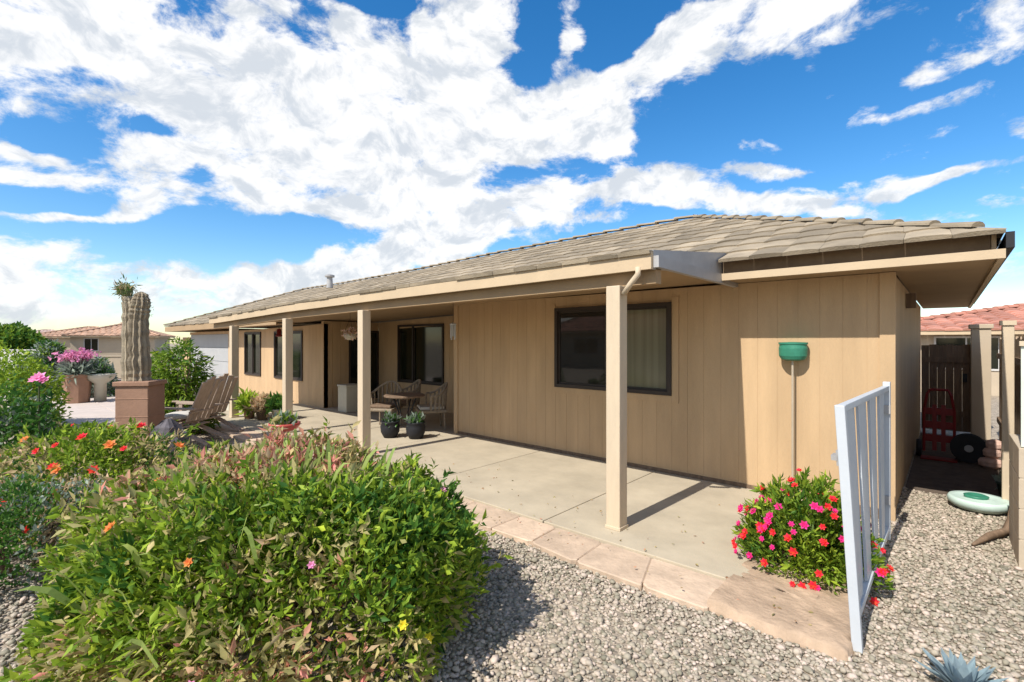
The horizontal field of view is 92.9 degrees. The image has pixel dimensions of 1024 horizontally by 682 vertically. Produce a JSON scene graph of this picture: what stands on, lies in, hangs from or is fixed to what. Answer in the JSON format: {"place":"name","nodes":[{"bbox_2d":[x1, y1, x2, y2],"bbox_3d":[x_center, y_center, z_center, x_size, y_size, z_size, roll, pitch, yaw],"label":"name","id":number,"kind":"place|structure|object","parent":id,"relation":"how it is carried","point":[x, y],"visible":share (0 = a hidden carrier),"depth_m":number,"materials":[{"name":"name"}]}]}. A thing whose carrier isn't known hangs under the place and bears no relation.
{"place":"outdoors","nodes":[
{"label":"outdoors","id":0,"kind":"place"},
{"bbox_2d":[0,349,38,369],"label":"boundary wall","id":1,"kind":"structure","parent":0,"point":[17,350],"depth_m":24.33,"materials":[{"name":"paint"}]},
{"bbox_2d":[36,329,55,332],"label":"neighbour house","id":2,"kind":"structure","parent":0,"point":[44,330],"depth_m":83.54,"materials":[{"name":"paint"}]},
{"bbox_2d":[40,326,97,351],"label":"neighbour house","id":3,"kind":"structure","parent":0,"point":[53,335],"depth_m":59.72,"materials":[{"name":"orange tile"}]},
{"bbox_2d":[60,322,175,355],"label":"neighbour house","id":4,"kind":"structure","parent":0,"point":[106,340],"depth_m":46.83,"materials":[{"name":"beige tile"}]},
{"bbox_2d":[84,338,98,350],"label":"window","id":5,"kind":"structure","parent":4,"relation":"in","point":[89,343],"depth_m":46.28,"materials":[{"name":"glass"}]},
{"bbox_2d":[66,355,169,378],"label":"boundary wall","id":6,"kind":"structure","parent":0,"point":[115,360],"depth_m":22.40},
{"bbox_2d":[3,391,239,430],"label":"terrace path","id":7,"kind":"structure","parent":0,"point":[98,411],"depth_m":11.80,"materials":[{"name":"beige concrete"}]},
{"bbox_2d":[48,347,102,403],"bbox_3d":[-12.089,0.961,13.461,1.284,1.599,1.245,0,0,42],"label":"round planter","id":8,"kind":"object","parent":7,"relation":"on","point":[75,368],"visible":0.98,"depth_m":13.31,"materials":[{"name":"ceramic"}]},
{"bbox_2d":[87,356,117,401],"bbox_3d":[-11.670,1.067,13.769,0.765,1.267,0.820,0,0,-18],"label":"white bowl pot","id":9,"kind":"object","parent":7,"relation":"on","point":[100,381],"visible":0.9,"depth_m":13.70,"materials":[{"name":"beige ceramic"}]},
{"bbox_2d":[182,427,191,454],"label":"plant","id":10,"kind":"object","parent":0,"point":[187,437],"visible":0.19,"depth_m":7.08,"materials":[{"name":"green plant"}]},
{"bbox_2d":[211,420,723,611],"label":"flagstone path","id":11,"kind":"structure","parent":0,"point":[659,579],"depth_m":3.87,"materials":[{"name":"beige stone"}]},
{"bbox_2d":[172,373,243,436],"bbox_3d":[-5.649,1.154,9.068,1.005,1.115,0.700,0,0,15],"label":"garden chair","id":12,"kind":"object","parent":11,"relation":"on","point":[224,398],"visible":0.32,"depth_m":9.12,"materials":[{"name":"brown wood"}]},
{"bbox_2d":[214,402,802,580],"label":"patio path","id":13,"kind":"structure","parent":0,"point":[658,503],"depth_m":5.53,"materials":[{"name":"concrete"}]},
{"bbox_2d":[232,387,258,418],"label":"potted plant","id":14,"kind":"object","parent":13,"relation":"on","point":[244,398],"visible":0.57,"depth_m":10.56,"materials":[{"name":"green plant"}]},
{"bbox_2d":[242,390,271,420],"bbox_3d":[-5.381,1.387,10.482,0.628,0.627,0.694,0,0,42],"label":"potted plant","id":15,"kind":"object","parent":13,"relation":"on","point":[258,407],"visible":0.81,"depth_m":10.38,"materials":[{"name":"beige plant"}]},
{"bbox_2d":[261,390,293,416],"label":"potted plant","id":16,"kind":"object","parent":13,"relation":"on","point":[274,404],"visible":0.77,"depth_m":10.35,"materials":[{"name":"green plant"}]},
{"bbox_2d":[268,408,301,436],"bbox_3d":[-2.762,1.286,5.896,0.408,0.948,0.363,0,0,-24],"label":"potted plant","id":17,"kind":"object","parent":13,"relation":"on","point":[288,420],"visible":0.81,"depth_m":5.84,"materials":[{"name":"green plant"}]},
{"bbox_2d":[337,383,357,412],"bbox_3d":[-3.933,1.375,11.788,0.430,0.650,0.430,0,0,42],"label":"cream box","id":18,"kind":"object","parent":13,"relation":"on","point":[347,398],"visible":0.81,"depth_m":11.62,"materials":[{"name":"plastic"}]},
{"bbox_2d":[371,380,402,425],"bbox_3d":[-2.501,1.250,9.626,0.666,0.903,0.593,0,0,12],"label":"wicker chair","id":19,"kind":"object","parent":13,"relation":"on","point":[379,407],"visible":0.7,"depth_m":9.72,"materials":[{"name":"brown wood"}]},
{"bbox_2d":[380,409,402,437],"bbox_3d":[-2.143,1.447,8.598,0.444,0.506,0.413,0,0,42],"label":"patio pot","id":20,"kind":"object","parent":13,"relation":"on","point":[390,426],"visible":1,"depth_m":8.50,"materials":[{"name":"black ceramic"}]},
{"bbox_2d":[384,392,424,422],"bbox_3d":[-2.012,1.353,9.100,0.760,0.706,0.760,0,0,42],"label":"patio table","id":21,"kind":"object","parent":13,"relation":"on","point":[403,395],"visible":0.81,"depth_m":9.01,"materials":[{"name":"brown wood"}]},
{"bbox_2d":[391,379,420,417],"bbox_3d":[-2.188,1.250,10.113,0.593,0.903,0.666,0,0,-28],"label":"wicker chair","id":22,"kind":"object","parent":13,"relation":"on","point":[405,402],"visible":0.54,"depth_m":10.02,"materials":[{"name":"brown wood"}]},
{"bbox_2d":[403,411,425,439],"bbox_3d":[-1.701,1.444,8.480,0.402,0.511,0.367,0,0,-16],"label":"patio pot","id":23,"kind":"object","parent":13,"relation":"on","point":[415,427],"visible":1,"depth_m":8.40,"materials":[{"name":"black ceramic"}]},
{"bbox_2d":[415,382,447,430],"bbox_3d":[-1.538,1.250,9.408,0.593,0.903,0.666,0,0,-18],"label":"wicker chair","id":24,"kind":"object","parent":13,"relation":"on","point":[426,408],"visible":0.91,"depth_m":9.23,"materials":[{"name":"brown wicker"}]},
{"bbox_2d":[409,447,813,624],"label":"fallen leaves","id":25,"kind":"object","parent":13,"relation":"on","point":[810,611],"visible":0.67,"depth_m":4.05,"materials":[{"name":"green plant"}]},
{"bbox_2d":[778,342,807,496],"bbox_3d":[3.025,0.885,5.235,0.280,1.750,0.210,0,0,42],"label":"pole feeder","id":26,"kind":"object","parent":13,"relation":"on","point":[792,352],"visible":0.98,"depth_m":5.21,"materials":[{"name":"green paint"}]},
{"bbox_2d":[0,344,1023,681],"bbox_3d":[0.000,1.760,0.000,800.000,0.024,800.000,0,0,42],"label":"ground","id":27,"kind":"structure","parent":0,"point":[556,668],"depth_m":2.98,"materials":[{"name":"grey gravel"}]},
{"bbox_2d":[0,321,48,348],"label":"garden tree","id":28,"kind":"object","parent":27,"relation":"on","point":[14,335],"visible":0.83,"depth_m":41.36,"materials":[{"name":"green plant"}]},
{"bbox_2d":[0,378,61,475],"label":"dark bush","id":29,"kind":"object","parent":27,"relation":"on","point":[7,415],"visible":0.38,"depth_m":6.26,"materials":[{"name":"green plant"}]},
{"bbox_2d":[8,372,65,464],"bbox_3d":[-4.785,1.034,4.875,0.410,1.453,0.454,0,0,-30],"label":"rose bush","id":30,"kind":"object","parent":27,"relation":"on","point":[40,378],"visible":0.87,"depth_m":4.88,"materials":[{"name":"green plant"}]},
{"bbox_2d":[0,340,73,432],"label":"bush","id":31,"kind":"object","parent":27,"relation":"on","point":[8,371],"visible":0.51,"depth_m":9.59,"materials":[{"name":"green plant"}]},
{"bbox_2d":[24,338,66,395],"bbox_3d":[-14.697,0.839,15.457,1.207,1.912,1.238,0,0,11],"label":"tall shrub","id":32,"kind":"object","parent":27,"relation":"on","point":[47,348],"visible":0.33,"depth_m":15.30,"materials":[{"name":"green plant"}]},
{"bbox_2d":[0,465,111,589],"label":"bush","id":33,"kind":"object","parent":27,"relation":"on","point":[30,502],"visible":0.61,"depth_m":3.61,"materials":[{"name":"green plant"}]},
{"bbox_2d":[0,417,199,549],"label":"flower bush","id":34,"kind":"object","parent":27,"relation":"on","point":[111,454],"visible":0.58,"depth_m":4.51,"materials":[{"name":"green plant"}]},
{"bbox_2d":[89,355,118,397],"bbox_3d":[-12.887,1.090,14.994,1.407,1.401,1.387,0,0,0],"label":"grey shrub","id":35,"kind":"object","parent":27,"relation":"on","point":[110,388],"visible":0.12,"depth_m":15.03,"materials":[{"name":"green plant"}]},
{"bbox_2d":[112,379,166,441],"bbox_3d":[-5.724,1.185,7.500,0.500,1.150,0.500,0,0,-8],"label":"square planter","id":36,"kind":"object","parent":27,"relation":"on","point":[143,401],"visible":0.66,"depth_m":7.29,"materials":[{"name":"ceramic"}]},
{"bbox_2d":[111,273,153,380],"bbox_3d":[-5.877,-0.166,7.518,0.654,1.832,0.444,0,0,-6],"label":"column cactus","id":37,"kind":"object","parent":36,"relation":"in","point":[136,362],"depth_m":7.41,"materials":[{"name":"green plant"}]},
{"bbox_2d":[146,418,187,467],"bbox_3d":[-4.832,1.430,6.805,0.484,0.699,0.499,0,0,42],"label":"boulder","id":38,"kind":"object","parent":27,"relation":"on","point":[165,426],"visible":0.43,"depth_m":6.71,"materials":[{"name":"grey stone"}]},
{"bbox_2d":[150,337,225,434],"bbox_3d":[-6.392,0.848,9.313,1.479,1.916,1.254,0,0,0],"label":"round shrub","id":39,"kind":"object","parent":27,"relation":"on","point":[178,386],"visible":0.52,"depth_m":9.13,"materials":[{"name":"green plant"}]},
{"bbox_2d":[165,376,230,445],"bbox_3d":[-5.452,1.154,8.289,1.005,1.115,0.700,0,0,5],"label":"garden chair","id":40,"kind":"object","parent":27,"relation":"on","point":[202,404],"visible":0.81,"depth_m":8.25,"materials":[{"name":"brown wood"}]},
{"bbox_2d":[0,415,514,681],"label":"garden hedge","id":41,"kind":"object","parent":27,"relation":"on","point":[113,596],"visible":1,"depth_m":2.36,"materials":[{"name":"green plant"}]},
{"bbox_2d":[163,214,1014,531],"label":"tan house","id":42,"kind":"structure","parent":27,"relation":"on","point":[653,346],"depth_m":6.16,"materials":[{"name":"paint"}]},
{"bbox_2d":[191,334,227,384],"bbox_3d":[-11.434,0.750,18.407,4.360,2.000,0.090,0,0,42],"label":"garage door","id":43,"kind":"structure","parent":42,"relation":"in","point":[216,345],"depth_m":17.92,"materials":[{"name":"white metal"}]},
{"bbox_2d":[244,332,260,375],"bbox_3d":[-8.203,0.400,15.420,1.300,1.360,0.085,0,0,42],"label":"window","id":44,"kind":"structure","parent":42,"relation":"in","point":[252,340],"depth_m":15.39,"materials":[{"name":"black glass"}]},
{"bbox_2d":[275,329,281,336],"bbox_3d":[-5.635,-0.321,11.765,0.160,0.442,0.158,0,0,42],"label":"hanging feeder","id":45,"kind":"object","parent":42,"relation":"hanging from","point":[278,334],"visible":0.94,"depth_m":11.72,"materials":[{"name":"red plastic"}]},
{"bbox_2d":[274,331,302,380],"bbox_3d":[-6.304,0.400,13.718,1.800,1.360,0.085,0,0,42],"label":"window","id":46,"kind":"structure","parent":42,"relation":"in","point":[297,335],"depth_m":13.49,"materials":[{"name":"black glass"}]},
{"bbox_2d":[340,319,357,340],"bbox_3d":[-3.169,-0.316,9.569,0.415,0.635,0.405,0,0,-4],"label":"hanging basket","id":47,"kind":"object","parent":42,"relation":"hanging from","point":[350,334],"visible":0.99,"depth_m":9.50,"materials":[{"name":"brown plant"}]},
{"bbox_2d":[349,331,378,397],"bbox_3d":[-4.030,0.650,13.214,0.080,1.860,0.900,0,0,42],"label":"sliding door","id":48,"kind":"structure","parent":42,"relation":"in","point":[353,345],"depth_m":13.40,"materials":[{"name":"black glass"}]},
{"bbox_2d":[397,323,443,385],"bbox_3d":[-2.317,0.330,12.293,1.860,1.500,0.085,0,0,42],"label":"window","id":49,"kind":"structure","parent":42,"relation":"in","point":[420,350],"depth_m":12.28,"materials":[{"name":"black glass"}]},
{"bbox_2d":[450,323,456,339],"bbox_3d":[-1.021,-0.345,8.435,0.120,0.650,0.120,0,0,42],"label":"wind chime","id":50,"kind":"object","parent":42,"relation":"hanging from","point":[452,329],"visible":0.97,"depth_m":8.41,"materials":[{"name":"grey metal"}]},
{"bbox_2d":[554,302,671,395],"bbox_3d":[1.362,0.100,6.846,1.850,1.200,0.085,0,0,42],"label":"window","id":51,"kind":"structure","parent":42,"relation":"in","point":[579,332],"depth_m":6.88,"materials":[{"name":"black glass"}]},
{"bbox_2d":[731,465,894,605],"bbox_3d":[2.203,1.363,3.656,1.089,0.840,0.886,0,0,42],"label":"flower bush","id":52,"kind":"object","parent":27,"relation":"on","point":[810,528],"visible":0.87,"depth_m":3.53,"materials":[{"name":"green plant"}]},
{"bbox_2d":[831,382,890,653],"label":"white gate","id":53,"kind":"structure","parent":27,"relation":"on","point":[844,456],"depth_m":3.13,"materials":[{"name":"metal"}]},
{"bbox_2d":[912,647,1010,681],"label":"blue agave","id":54,"kind":"object","parent":27,"relation":"on","point":[955,669],"visible":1,"depth_m":2.46,"materials":[{"name":"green plant"}]},
{"bbox_2d":[947,490,1008,514],"bbox_3d":[4.851,1.677,5.053,0.500,0.145,0.500,0,0,42],"label":"garden basin","id":55,"kind":"object","parent":27,"relation":"on","point":[979,502],"visible":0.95,"depth_m":4.98,"materials":[{"name":"green plastic"}]},
{"bbox_2d":[971,510,1008,545],"bbox_3d":[4.207,1.600,4.269,0.638,0.284,0.076,0,0,-22],"label":"driftwood","id":56,"kind":"object","parent":27,"relation":"on","point":[997,533],"visible":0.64,"depth_m":4.25,"materials":[{"name":"brown wood"}]},
{"bbox_2d":[999,320,1016,499],"bbox_3d":[5.115,0.775,5.017,0.120,1.970,0.120,0,0,42],"label":"fence post","id":57,"kind":"object","parent":27,"relation":"on","point":[1007,377],"visible":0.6,"depth_m":4.99,"materials":[{"name":"paint"}]},
{"bbox_2d":[997,336,1023,440],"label":"board fence","id":58,"kind":"object","parent":27,"relation":"on","point":[1017,388],"visible":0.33,"depth_m":6.29,"materials":[{"name":"brown wood"}]},
{"bbox_2d":[1009,341,1023,570],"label":"garden wall","id":59,"kind":"structure","parent":27,"relation":"on","point":[1016,490],"depth_m":3.80,"materials":[{"name":"paint"}]},
{"bbox_2d":[0,0,1023,343],"label":"sky","id":60,"kind":"structure","parent":0,"point":[215,155],"materials":[{"name":"blue"}]},
{"bbox_2d":[707,545,870,661],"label":"sand path","id":61,"kind":"structure","parent":0,"point":[827,631],"depth_m":3.10,"materials":[{"name":"beige sand"}]},
{"bbox_2d":[906,433,1000,498],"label":"soil path","id":62,"kind":"structure","parent":0,"point":[927,476],"depth_m":6.33,"materials":[{"name":"brown soil"}]},
{"bbox_2d":[916,388,960,462],"bbox_3d":[6.336,1.230,7.219,0.520,1.039,0.410,0,0,42],"label":"hand truck","id":63,"kind":"object","parent":62,"relation":"on","point":[943,425],"visible":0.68,"depth_m":7.24,"materials":[{"name":"red paint"}]},
{"bbox_2d":[950,433,985,462],"bbox_3d":[6.544,1.545,6.972,0.400,0.427,0.189,0,0,42],"label":"hose reel","id":64,"kind":"object","parent":62,"relation":"on","point":[967,447],"visible":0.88,"depth_m":6.92,"materials":[{"name":"black plastic"}]},
{"bbox_2d":[968,324,993,439],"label":"block pillar","id":65,"kind":"structure","parent":62,"relation":"on","point":[980,380],"depth_m":8.68,"materials":[{"name":"beige concrete"}]},
{"bbox_2d":[921,344,970,431],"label":"side gate","id":66,"kind":"structure","parent":65,"relation":"attached to","point":[946,366],"depth_m":9.08,"materials":[{"name":"brown wood"}]},
{"bbox_2d":[978,457,1000,468],"bbox_3d":[6.580,1.675,6.688,0.255,0.150,0.206,0,0,42],"label":"stacked stone","id":67,"kind":"object","parent":62,"relation":"on","point":[987,462],"visible":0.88,"depth_m":6.63,"materials":[{"name":"stone"}]},
{"bbox_2d":[982,447,1000,458],"bbox_3d":[6.594,1.536,6.675,0.196,0.150,0.158,0,0,42],"label":"stacked stone","id":68,"kind":"object","parent":67,"relation":"on","point":[991,453],"visible":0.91,"depth_m":6.63,"materials":[{"name":"stone"}]},
{"bbox_2d":[986,439,1000,449],"bbox_3d":[6.609,1.424,6.662,0.176,0.150,0.143,0,0,42],"label":"stacked stone","id":69,"kind":"object","parent":68,"relation":"on","point":[995,444],"visible":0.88,"depth_m":6.63,"materials":[{"name":"stone"}]},
{"bbox_2d":[992,467,1000,494],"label":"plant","id":70,"kind":"object","parent":62,"relation":"on","point":[997,478],"visible":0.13,"depth_m":5.53,"materials":[{"name":"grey plant"}]},
{"bbox_2d":[921,303,1023,395],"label":"neighbour house","id":71,"kind":"structure","parent":0,"point":[947,328],"depth_m":16.45,"materials":[{"name":"tile"}]},
{"bbox_2d":[934,336,1000,370],"bbox_3d":[15.006,0.400,16.068,1.620,1.120,0.033,0,0,42],"label":"window","id":72,"kind":"structure","parent":71,"relation":"in","point":[939,340],"depth_m":16.04,"materials":[{"name":"paint"}]}
]}

